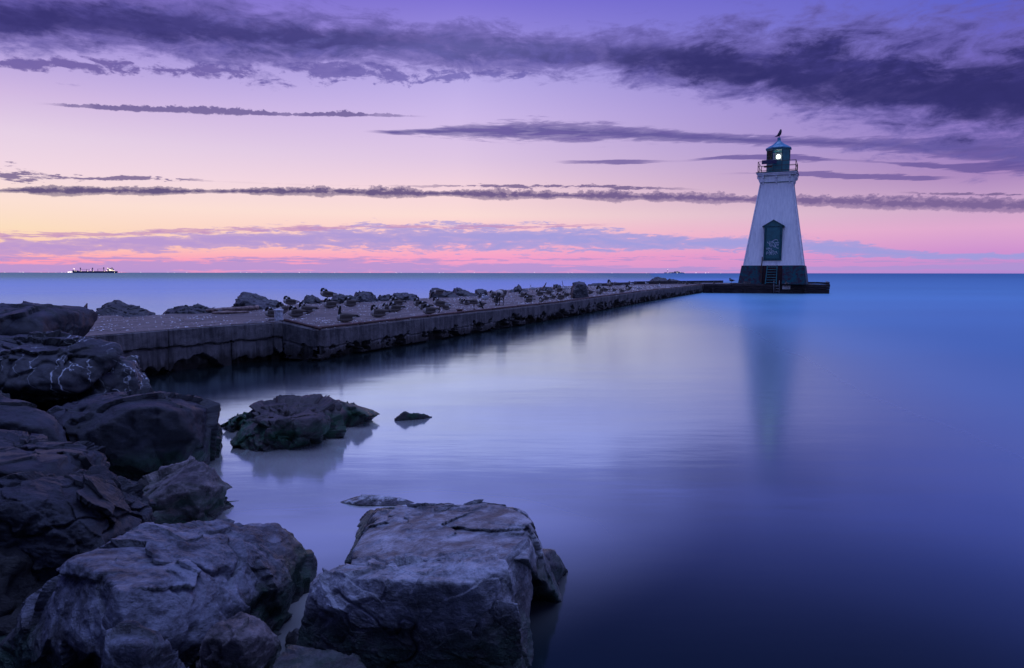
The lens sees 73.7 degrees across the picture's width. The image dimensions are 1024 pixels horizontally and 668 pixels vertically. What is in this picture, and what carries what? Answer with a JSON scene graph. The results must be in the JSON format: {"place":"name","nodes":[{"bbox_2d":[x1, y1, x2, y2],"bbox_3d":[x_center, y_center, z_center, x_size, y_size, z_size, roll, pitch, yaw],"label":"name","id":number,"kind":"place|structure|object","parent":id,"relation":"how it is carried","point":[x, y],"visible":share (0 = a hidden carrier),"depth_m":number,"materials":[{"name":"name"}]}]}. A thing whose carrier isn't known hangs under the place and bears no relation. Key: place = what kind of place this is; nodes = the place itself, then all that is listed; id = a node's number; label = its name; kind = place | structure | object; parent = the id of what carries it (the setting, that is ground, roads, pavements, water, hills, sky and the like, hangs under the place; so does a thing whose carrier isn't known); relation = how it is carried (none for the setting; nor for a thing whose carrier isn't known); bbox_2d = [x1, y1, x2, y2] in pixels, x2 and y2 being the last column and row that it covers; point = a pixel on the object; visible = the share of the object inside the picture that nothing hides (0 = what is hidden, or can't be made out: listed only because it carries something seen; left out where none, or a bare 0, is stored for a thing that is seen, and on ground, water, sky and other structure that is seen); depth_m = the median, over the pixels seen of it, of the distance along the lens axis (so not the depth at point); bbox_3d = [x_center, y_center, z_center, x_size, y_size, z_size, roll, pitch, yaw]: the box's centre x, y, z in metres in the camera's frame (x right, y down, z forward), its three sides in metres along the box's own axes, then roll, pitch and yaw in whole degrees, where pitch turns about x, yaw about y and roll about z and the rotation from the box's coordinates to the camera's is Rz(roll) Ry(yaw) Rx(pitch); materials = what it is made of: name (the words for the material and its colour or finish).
{"place":"outdoors","nodes":[
{"label":"outdoors","id":0,"kind":"place"},
{"bbox_2d":[90,285,678,330],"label":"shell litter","id":1,"kind":"object","parent":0,"point":[454,299],"visible":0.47,"depth_m":30.80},
{"bbox_2d":[0,273,1023,667],"bbox_3d":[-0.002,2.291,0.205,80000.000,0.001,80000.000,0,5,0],"label":"lake water","id":2,"kind":"structure","parent":0,"point":[834,479],"depth_m":8.74,"materials":[{"name":"blue liquid"}]},
{"bbox_2d":[0,390,69,441],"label":"boulder","id":3,"kind":"object","parent":2,"relation":"on","point":[22,415],"visible":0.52,"depth_m":6.60,"materials":[{"name":"grey stone"}]},
{"bbox_2d":[0,465,156,582],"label":"boulder","id":4,"kind":"object","parent":2,"relation":"in","point":[50,523],"visible":0.64,"depth_m":4.48,"materials":[{"name":"grey stone"}]},
{"bbox_2d":[72,267,117,272],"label":"lake freighter","id":5,"kind":"object","parent":2,"relation":"on","point":[109,270],"visible":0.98,"depth_m":3671.99,"materials":[{"name":"white metal"}]},
{"bbox_2d":[101,312,129,316],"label":"boulder","id":6,"kind":"object","parent":2,"relation":"on","point":[112,314],"visible":0.15,"depth_m":22.54,"materials":[{"name":"grey stone"}]},
{"bbox_2d":[96,300,155,316],"bbox_3d":[-13.457,-0.509,23.844,2.437,1.379,2.305,0,5,0],"label":"boulder","id":7,"kind":"object","parent":2,"relation":"on","point":[123,308],"visible":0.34,"depth_m":23.44,"materials":[{"name":"grey stone"}]},
{"bbox_2d":[0,519,317,667],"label":"boulder","id":8,"kind":"object","parent":2,"relation":"in","point":[182,588],"visible":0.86,"depth_m":3.75,"materials":[{"name":"grey stone"}]},
{"bbox_2d":[162,303,221,314],"bbox_3d":[-11.818,-0.580,25.499,2.616,1.152,1.967,0,5,0],"label":"boulder","id":9,"kind":"object","parent":2,"relation":"on","point":[197,308],"visible":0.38,"depth_m":25.10,"materials":[{"name":"grey stone"}]},
{"bbox_2d":[232,292,278,309],"bbox_3d":[-10.581,-1.015,28.524,1.987,1.511,2.254,0,5,0],"label":"boulder","id":10,"kind":"object","parent":2,"relation":"on","point":[249,299],"visible":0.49,"depth_m":28.00,"materials":[{"name":"grey stone"}]},
{"bbox_2d":[268,309,284,349],"bbox_3d":[-6.991,-0.097,20.460,0.609,1.315,0.284,2,6,25],"label":"mooring pile","id":11,"kind":"object","parent":2,"relation":"in","point":[278,314],"visible":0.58,"depth_m":20.31,"materials":[{"name":"metal"}]},
{"bbox_2d":[220,394,378,451],"bbox_3d":[-3.469,1.295,11.264,2.802,1.124,4.984,0,5,0],"label":"boulder","id":12,"kind":"object","parent":2,"relation":"in","point":[288,422],"visible":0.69,"depth_m":9.20,"materials":[{"name":"stone"}]},
{"bbox_2d":[302,294,322,303],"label":"boulder","id":13,"kind":"object","parent":2,"relation":"on","point":[310,299],"visible":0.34,"depth_m":33.04,"materials":[{"name":"grey stone"}]},
{"bbox_2d":[331,294,360,302],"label":"boulder","id":14,"kind":"object","parent":2,"relation":"on","point":[339,298],"visible":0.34,"depth_m":33.65,"materials":[{"name":"grey stone"}]},
{"bbox_2d":[354,290,378,301],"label":"boulder","id":15,"kind":"object","parent":2,"relation":"in","point":[364,296],"visible":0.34,"depth_m":35.00,"materials":[{"name":"grey stone"}]},
{"bbox_2d":[377,294,392,300],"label":"boulder","id":16,"kind":"object","parent":2,"relation":"on","point":[383,297],"visible":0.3,"depth_m":36.24,"materials":[{"name":"grey stone"}]},
{"bbox_2d":[84,284,702,374],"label":"breakwater","id":17,"kind":"object","parent":2,"relation":"in","point":[155,345],"visible":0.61,"depth_m":19.30,"materials":[{"name":"concrete"}]},
{"bbox_2d":[212,311,248,313],"bbox_3d":[-10.143,-0.782,24.582,1.264,0.121,0.148,-4,6,-36],"label":"driftwood log","id":18,"kind":"object","parent":17,"relation":"on","point":[224,312],"visible":0.99,"depth_m":24.51,"materials":[{"name":"wood"}]},
{"bbox_2d":[205,305,258,311],"bbox_3d":[-10.657,-0.961,25.939,0.338,0.206,2.169,4,6,37],"label":"driftwood log","id":19,"kind":"object","parent":17,"relation":"on","point":[248,308],"visible":0.91,"depth_m":26.05,"materials":[{"name":"wood"}]},
{"bbox_2d":[265,307,273,316],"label":"goose","id":20,"kind":"object","parent":17,"relation":"on","point":[269,312],"visible":0.56,"depth_m":22.68},
{"bbox_2d":[275,302,288,313],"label":"goose","id":21,"kind":"object","parent":17,"relation":"on","point":[280,305],"visible":0.77,"depth_m":24.16},
{"bbox_2d":[283,296,299,310],"bbox_3d":[-8.577,-1.196,26.648,0.680,0.603,0.297,-2,5,-20],"label":"goose","id":22,"kind":"object","parent":17,"relation":"on","point":[288,300],"visible":0.88,"depth_m":26.51},
{"bbox_2d":[288,305,309,316],"bbox_3d":[-7.086,-0.758,22.713,0.686,0.393,0.300,-1,5,-13],"label":"goose","id":23,"kind":"object","parent":17,"relation":"on","point":[294,312],"visible":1,"depth_m":22.60},
{"bbox_2d":[299,302,318,313],"bbox_3d":[-7.312,-0.949,24.582,0.725,0.438,0.316,-1,5,-7],"label":"goose","id":24,"kind":"object","parent":17,"relation":"on","point":[311,309],"visible":0.73,"depth_m":24.49},
{"bbox_2d":[320,288,338,300],"bbox_3d":[-8.791,-1.840,32.897,0.878,0.779,0.384,-1,5,-15],"label":"goose","id":25,"kind":"object","parent":17,"relation":"on","point":[326,293],"visible":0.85,"depth_m":32.73},
{"bbox_2d":[323,298,341,307],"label":"goose","id":26,"kind":"object","parent":17,"relation":"on","point":[329,303],"visible":0.99,"depth_m":28.34},
{"bbox_2d":[337,305,359,321],"bbox_3d":[-4.876,-0.604,20.349,0.691,0.509,0.302,0,5,-6],"label":"goose","id":27,"kind":"object","parent":17,"relation":"on","point":[345,317],"visible":1,"depth_m":20.26},
{"bbox_2d":[344,297,360,306],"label":"goose","id":28,"kind":"object","parent":17,"relation":"on","point":[349,302],"visible":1,"depth_m":29.70},
{"bbox_2d":[91,286,662,330],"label":"dark litter","id":29,"kind":"object","parent":17,"relation":"on","point":[341,310],"visible":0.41,"depth_m":23.99,"materials":[{"name":"black"}]},
{"bbox_2d":[371,304,391,316],"bbox_3d":[-4.329,-0.769,22.643,0.712,0.430,0.310,-1,5,-7],"label":"goose","id":30,"kind":"object","parent":17,"relation":"on","point":[378,312],"visible":1,"depth_m":22.55},
{"bbox_2d":[382,303,388,309],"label":"goose","id":31,"kind":"object","parent":17,"relation":"on","point":[385,306],"visible":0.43,"depth_m":26.18},
{"bbox_2d":[389,302,405,311],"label":"goose","id":32,"kind":"object","parent":17,"relation":"on","point":[394,307],"visible":0.96,"depth_m":25.79},
{"bbox_2d":[392,297,405,304],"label":"goose","id":33,"kind":"object","parent":17,"relation":"on","point":[396,301],"visible":0.78,"depth_m":30.10},
{"bbox_2d":[413,298,427,305],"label":"goose","id":34,"kind":"object","parent":17,"relation":"on","point":[416,302],"visible":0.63,"depth_m":30.14},
{"bbox_2d":[418,301,433,309],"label":"goose","id":35,"kind":"object","parent":17,"relation":"on","point":[421,304],"visible":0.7,"depth_m":27.21},
{"bbox_2d":[422,304,439,313],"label":"goose","id":36,"kind":"object","parent":17,"relation":"on","point":[428,309],"visible":0.97,"depth_m":24.30},
{"bbox_2d":[429,290,446,298],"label":"boulder","id":37,"kind":"object","parent":17,"relation":"on","point":[438,292],"visible":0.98,"depth_m":38.40,"materials":[{"name":"grey stone"}]},
{"bbox_2d":[433,297,449,312],"bbox_3d":[-2.647,-1.103,25.648,0.656,0.605,0.286,0,5,-4],"label":"goose","id":38,"kind":"object","parent":17,"relation":"on","point":[438,302],"visible":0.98,"depth_m":25.56},
{"bbox_2d":[440,304,450,309],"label":"goose","id":39,"kind":"object","parent":17,"relation":"on","point":[446,307],"visible":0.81,"depth_m":27.26},
{"bbox_2d":[466,299,483,308],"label":"goose","id":40,"kind":"object","parent":17,"relation":"on","point":[474,301],"visible":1,"depth_m":27.70},
{"bbox_2d":[476,300,486,306],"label":"goose","id":41,"kind":"object","parent":17,"relation":"on","point":[479,304],"visible":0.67,"depth_m":29.48},
{"bbox_2d":[481,294,489,299],"bbox_3d":[-1.433,-2.049,37.744,0.535,0.301,0.233,-1,5,-12],"label":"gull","id":42,"kind":"object","parent":17,"relation":"on","point":[484,297],"visible":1,"depth_m":37.65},
{"bbox_2d":[284,284,702,329],"bbox_3d":[8.507,-3.003,48.891,1.018,0.301,68.456,2,6,24],"label":"gravel surface","id":43,"kind":"object","parent":17,"relation":"on","point":[346,324],"visible":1,"depth_m":23.01,"materials":[{"name":"grey gravel"}]},
{"bbox_2d":[492,296,502,301],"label":"goose","id":44,"kind":"object","parent":17,"relation":"on","point":[494,299],"visible":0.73,"depth_m":34.34},
{"bbox_2d":[495,289,506,304],"bbox_3d":[-0.500,-1.678,31.352,0.462,0.754,1.386,2,5,19],"label":"goose","id":45,"kind":"object","parent":17,"relation":"on","point":[500,293],"visible":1,"depth_m":31.08},
{"bbox_2d":[524,296,535,301],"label":"goose","id":46,"kind":"object","parent":17,"relation":"on","point":[527,299],"visible":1,"depth_m":34.14},
{"bbox_2d":[535,290,545,295],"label":"goose","id":47,"kind":"object","parent":17,"relation":"on","point":[539,293],"visible":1,"depth_m":43.90},
{"bbox_2d":[539,287,553,290],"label":"boulder","id":48,"kind":"object","parent":17,"relation":"on","point":[548,288],"visible":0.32,"depth_m":55.59,"materials":[{"name":"grey stone"}]},
{"bbox_2d":[545,288,553,293],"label":"goose","id":49,"kind":"object","parent":17,"relation":"on","point":[547,291],"visible":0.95,"depth_m":47.01},
{"bbox_2d":[555,284,563,291],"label":"goose","id":50,"kind":"object","parent":17,"relation":"on","point":[558,289],"visible":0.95,"depth_m":52.33},
{"bbox_2d":[556,293,567,298],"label":"goose","id":51,"kind":"object","parent":17,"relation":"on","point":[559,296],"visible":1,"depth_m":38.03},
{"bbox_2d":[570,281,588,298],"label":"boulder","id":52,"kind":"object","parent":17,"relation":"on","point":[579,289],"visible":0.87,"depth_m":39.79,"materials":[{"name":"grey stone"}]},
{"bbox_2d":[595,285,603,293],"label":"goose","id":53,"kind":"object","parent":17,"relation":"on","point":[599,290],"visible":1,"depth_m":47.61},
{"bbox_2d":[607,279,613,286],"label":"goose","id":54,"kind":"object","parent":17,"relation":"on","point":[610,283],"visible":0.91,"depth_m":56.75},
{"bbox_2d":[601,282,636,285],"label":"kerb","id":55,"kind":"structure","parent":17,"relation":"on","point":[620,283],"depth_m":77.17,"materials":[{"name":"grey concrete"}]},
{"bbox_2d":[634,280,722,283],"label":"timber kerb","id":56,"kind":"structure","parent":17,"relation":"on","point":[669,282],"depth_m":88.99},
{"bbox_2d":[393,292,418,300],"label":"boulder","id":57,"kind":"object","parent":2,"relation":"on","point":[406,296],"visible":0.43,"depth_m":37.05,"materials":[{"name":"grey stone"}]},
{"bbox_2d":[394,411,431,420],"bbox_3d":[-1.504,1.433,10.813,0.735,0.475,0.163,-2,6,-23],"label":"boulder","id":58,"kind":"object","parent":2,"relation":"in","point":[404,415],"visible":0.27,"depth_m":10.70,"materials":[{"name":"stone"}]},
{"bbox_2d":[272,499,567,667],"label":"boulder","id":59,"kind":"object","parent":2,"relation":"in","point":[433,585],"visible":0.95,"depth_m":3.81,"materials":[{"name":"grey stone"}]},
{"bbox_2d":[429,288,458,297],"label":"boulder","id":60,"kind":"object","parent":2,"relation":"on","point":[448,294],"visible":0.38,"depth_m":41.39,"materials":[{"name":"grey stone"}]},
{"bbox_2d":[452,287,478,295],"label":"boulder","id":61,"kind":"object","parent":2,"relation":"on","point":[459,291],"visible":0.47,"depth_m":43.45,"materials":[{"name":"grey stone"}]},
{"bbox_2d":[475,289,487,294],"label":"boulder","id":62,"kind":"object","parent":2,"relation":"on","point":[481,291],"visible":0.38,"depth_m":45.50,"materials":[{"name":"grey stone"}]},
{"bbox_2d":[650,277,664,280],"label":"boulder","id":63,"kind":"object","parent":2,"relation":"in","point":[657,279],"visible":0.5,"depth_m":96.71,"materials":[{"name":"grey stone"}]},
{"bbox_2d":[693,282,829,293],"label":"lighthouse platform","id":64,"kind":"structure","parent":2,"relation":"in","point":[808,288],"depth_m":78.33,"materials":[{"name":"concrete"}]},
{"bbox_2d":[738,137,807,283],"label":"lighthouse","id":65,"kind":"object","parent":64,"relation":"on","point":[774,249],"visible":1,"depth_m":78.34,"materials":[{"name":"paint"}]},
{"bbox_2d":[767,150,772,159],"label":"window pane","id":66,"kind":"structure","parent":65,"relation":"in","point":[769,156],"depth_m":79.48,"materials":[{"name":"black glass"}]},
{"bbox_2d":[0,0,1023,272],"label":"sky","id":67,"kind":"structure","parent":0,"point":[137,136],"materials":[{"name":"purple"}]},
{"bbox_2d":[513,284,521,291],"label":"boulder","id":68,"kind":"object","parent":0,"point":[518,288],"visible":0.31,"depth_m":52.37,"materials":[{"name":"grey stone"}]},
{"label":"lake bed","id":69,"kind":"structure","parent":0,"visible":0},
{"bbox_2d":[0,585,42,635],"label":"boulder","id":70,"kind":"object","parent":69,"relation":"on","point":[8,622],"visible":0.06,"depth_m":4.08,"materials":[{"name":"grey stone"}]},
{"bbox_2d":[0,546,44,616],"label":"boulder","id":71,"kind":"object","parent":69,"relation":"on","point":[19,582],"visible":0.2,"depth_m":4.23,"materials":[{"name":"grey stone"}]},
{"bbox_2d":[34,402,47,411],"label":"boulder","id":72,"kind":"object","parent":69,"relation":"on","point":[41,406],"visible":0.01,"depth_m":10.04,"materials":[{"name":"black stone"}]},
{"bbox_2d":[0,330,151,409],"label":"boulder","id":73,"kind":"object","parent":69,"relation":"on","point":[50,369],"visible":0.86,"depth_m":9.27,"materials":[{"name":"grey stone"}]},
{"bbox_2d":[0,301,97,336],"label":"boulder","id":74,"kind":"object","parent":73,"relation":"on","point":[24,317],"visible":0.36,"depth_m":11.01,"materials":[{"name":"grey stone"}]},
{"bbox_2d":[46,389,222,478],"bbox_3d":[-4.627,1.295,8.681,2.135,1.431,2.831,-4,6,-38],"label":"boulder","id":75,"kind":"object","parent":69,"relation":"on","point":[140,433],"visible":0.66,"depth_m":7.55,"materials":[{"name":"grey stone"}]},
{"bbox_2d":[100,620,188,667],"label":"boulder","id":76,"kind":"object","parent":69,"relation":"on","point":[130,644],"visible":1,"depth_m":2.96,"materials":[{"name":"grey stone"}]},
{"bbox_2d":[138,455,233,523],"bbox_3d":[-3.455,1.668,6.961,1.180,1.041,2.308,-4,7,-41],"label":"boulder","id":77,"kind":"object","parent":69,"relation":"on","point":[191,489],"visible":0.44,"depth_m":6.19,"materials":[{"name":"grey stone"}]},
{"bbox_2d":[196,612,281,667],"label":"boulder","id":78,"kind":"object","parent":69,"relation":"on","point":[241,640],"visible":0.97,"depth_m":3.39,"materials":[{"name":"grey stone"}]},
{"bbox_2d":[285,628,298,645],"bbox_3d":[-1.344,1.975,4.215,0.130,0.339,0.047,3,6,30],"label":"boulder","id":79,"kind":"object","parent":69,"relation":"on","point":[291,638],"visible":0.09,"depth_m":4.20,"materials":[{"name":"grey stone"}]},
{"bbox_2d":[340,495,413,505],"bbox_3d":[-1.368,1.845,6.856,0.928,0.423,0.204,0,5,0],"label":"boulder","id":80,"kind":"object","parent":69,"relation":"on","point":[371,500],"visible":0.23,"depth_m":6.82,"materials":[{"name":"grey stone"}]},
{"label":"boulder","id":81,"kind":"object","parent":69,"relation":"on","visible":0},
{"bbox_2d":[0,429,109,476],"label":"boulder","id":82,"kind":"object","parent":81,"relation":"on","point":[22,451],"visible":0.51,"depth_m":5.43,"materials":[{"name":"grey stone"}]}
]}

